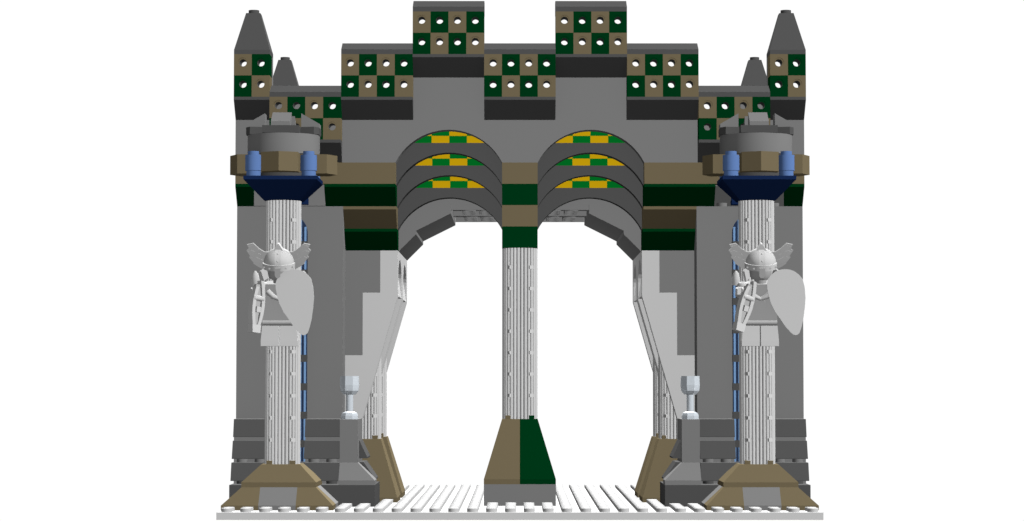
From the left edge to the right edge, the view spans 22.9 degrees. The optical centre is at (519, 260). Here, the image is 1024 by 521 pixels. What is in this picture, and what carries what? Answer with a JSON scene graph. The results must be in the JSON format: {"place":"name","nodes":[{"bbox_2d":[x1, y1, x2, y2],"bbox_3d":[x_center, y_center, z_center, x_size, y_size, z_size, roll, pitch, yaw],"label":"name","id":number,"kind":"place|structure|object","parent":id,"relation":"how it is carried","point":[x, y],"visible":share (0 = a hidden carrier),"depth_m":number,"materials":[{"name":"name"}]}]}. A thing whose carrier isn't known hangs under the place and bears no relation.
{"place":"outdoors","nodes":[
{"label":"outdoors","id":0,"kind":"place"},
{"bbox_2d":[273,57,335,129],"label":"tower","id":1,"kind":"structure","parent":0,"point":[284,74],"depth_m":16.07,"materials":[{"name":"grey plastic"}]},
{"bbox_2d":[0,0,1023,520],"label":"sky","id":2,"kind":"structure","parent":0,"point":[118,202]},
{"bbox_2d":[216,484,822,519],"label":"baseplate","id":3,"kind":"object","parent":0,"point":[466,502],"visible":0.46,"depth_m":13.34,"materials":[{"name":"white plastic"}]},
{"bbox_2d":[221,112,337,509],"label":"statue pillar","id":4,"kind":"structure","parent":3,"relation":"on","point":[282,166],"depth_m":13.74,"materials":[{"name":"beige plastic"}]},
{"bbox_2d":[247,243,310,345],"bbox_3d":[-1.297,0.183,13.606,0.346,0.556,0.220,0,-3,0],"label":"knight figurine","id":5,"kind":"object","parent":4,"relation":"attached to","point":[276,262],"visible":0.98,"depth_m":13.59,"materials":[{"name":"white plastic"}]},
{"bbox_2d":[248,281,264,332],"bbox_3d":[-1.406,0.248,13.498,0.083,0.281,0.050,2,-4,-38],"label":"crossbow","id":6,"kind":"object","parent":5,"relation":"attached to","point":[256,307],"visible":1,"depth_m":13.48,"materials":[{"name":"white plastic"}]},
{"bbox_2d":[276,269,313,334],"bbox_3d":[-1.207,0.224,13.556,0.206,0.354,0.033,0,-3,0],"label":"kite shield","id":7,"kind":"object","parent":5,"relation":"attached to","point":[295,291],"visible":1,"depth_m":13.54,"materials":[{"name":"white plastic"}]},
{"bbox_2d":[362,359,399,502],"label":"passage column","id":8,"kind":"structure","parent":3,"relation":"on","point":[378,460],"depth_m":14.53,"materials":[{"name":"beige plastic"}]},
{"bbox_2d":[381,358,404,497],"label":"passage column","id":9,"kind":"structure","parent":3,"relation":"on","point":[384,436],"depth_m":15.18,"materials":[{"name":"beige plastic"}]},
{"bbox_2d":[229,1,810,506],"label":"castle gatehouse","id":10,"kind":"object","parent":3,"relation":"on","point":[437,141],"visible":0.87,"depth_m":14.22,"materials":[{"name":"grey plastic"}]},
{"bbox_2d":[300,219,307,461],"bbox_3d":[-1.300,0.437,14.235,0.204,1.390,0.040,0,-3,0],"label":"lancet window","id":11,"kind":"structure","parent":10,"relation":"in","point":[304,232],"depth_m":14.21,"materials":[{"name":"blue plastic"}]},
{"bbox_2d":[338,419,376,484],"bbox_3d":[-0.900,1.062,14.023,0.200,0.360,0.198,0,-3,0],"label":"goblet stand","id":12,"kind":"object","parent":10,"relation":"on","point":[353,470],"visible":1,"depth_m":14.02,"materials":[{"name":"grey plastic"}]},
{"bbox_2d":[340,376,358,418],"bbox_3d":[-0.950,0.765,14.089,0.105,0.240,0.105,0,-3,0],"label":"goblet","id":13,"kind":"object","parent":12,"relation":"on","point":[349,387],"visible":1,"depth_m":14.05,"materials":[{"name":"silver plastic"}]},
{"bbox_2d":[663,419,700,484],"bbox_3d":[0.900,1.062,14.023,0.200,0.360,0.198,0,-3,0],"label":"goblet stand","id":14,"kind":"object","parent":10,"relation":"on","point":[686,470],"visible":1,"depth_m":14.02,"materials":[{"name":"grey plastic"}]},
{"bbox_2d":[680,376,699,418],"bbox_3d":[0.950,0.765,14.089,0.105,0.240,0.105,0,-3,0],"label":"goblet","id":15,"kind":"object","parent":14,"relation":"on","point":[690,386],"visible":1,"depth_m":14.05,"materials":[{"name":"silver plastic"}]},
{"bbox_2d":[732,220,738,461],"bbox_3d":[1.300,0.437,14.235,0.204,1.390,0.040,0,-3,0],"label":"lancet window","id":16,"kind":"structure","parent":10,"relation":"in","point":[735,335],"depth_m":14.22,"materials":[{"name":"blue plastic"}]},
{"bbox_2d":[484,163,555,505],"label":"pier","id":17,"kind":"structure","parent":3,"relation":"on","point":[519,471],"depth_m":14.17,"materials":[{"name":"grey plastic"}]},
{"bbox_2d":[635,359,657,497],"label":"passage column","id":18,"kind":"structure","parent":3,"relation":"on","point":[649,452],"depth_m":15.19,"materials":[{"name":"beige plastic"}]},
{"bbox_2d":[639,356,676,502],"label":"passage column","id":19,"kind":"structure","parent":3,"relation":"on","point":[661,459],"depth_m":14.53,"materials":[{"name":"beige plastic"}]},
{"bbox_2d":[701,112,818,509],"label":"statue pillar","id":20,"kind":"structure","parent":3,"relation":"on","point":[756,165],"depth_m":13.74,"materials":[{"name":"beige plastic"}]},
{"bbox_2d":[729,243,792,345],"bbox_3d":[1.297,0.183,13.606,0.346,0.556,0.220,0,-3,0],"label":"knight figurine","id":21,"kind":"object","parent":20,"relation":"attached to","point":[760,263],"visible":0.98,"depth_m":13.59,"materials":[{"name":"white plastic"}]},
{"bbox_2d":[732,281,756,331],"bbox_3d":[1.201,0.247,13.497,0.125,0.275,0.053,1,-3,-23],"label":"crossbow","id":22,"kind":"object","parent":21,"relation":"attached to","point":[745,304],"visible":1,"depth_m":13.48,"materials":[{"name":"white plastic"}]},
{"bbox_2d":[767,269,805,334],"bbox_3d":[1.429,0.224,13.556,0.206,0.354,0.033,0,-3,0],"label":"kite shield","id":23,"kind":"object","parent":21,"relation":"attached to","point":[786,291],"visible":1,"depth_m":13.54,"materials":[{"name":"white plastic"}]},
{"bbox_2d":[704,57,766,185],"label":"tower","id":24,"kind":"structure","parent":0,"point":[754,74],"depth_m":16.07,"materials":[{"name":"grey plastic"}]}
]}

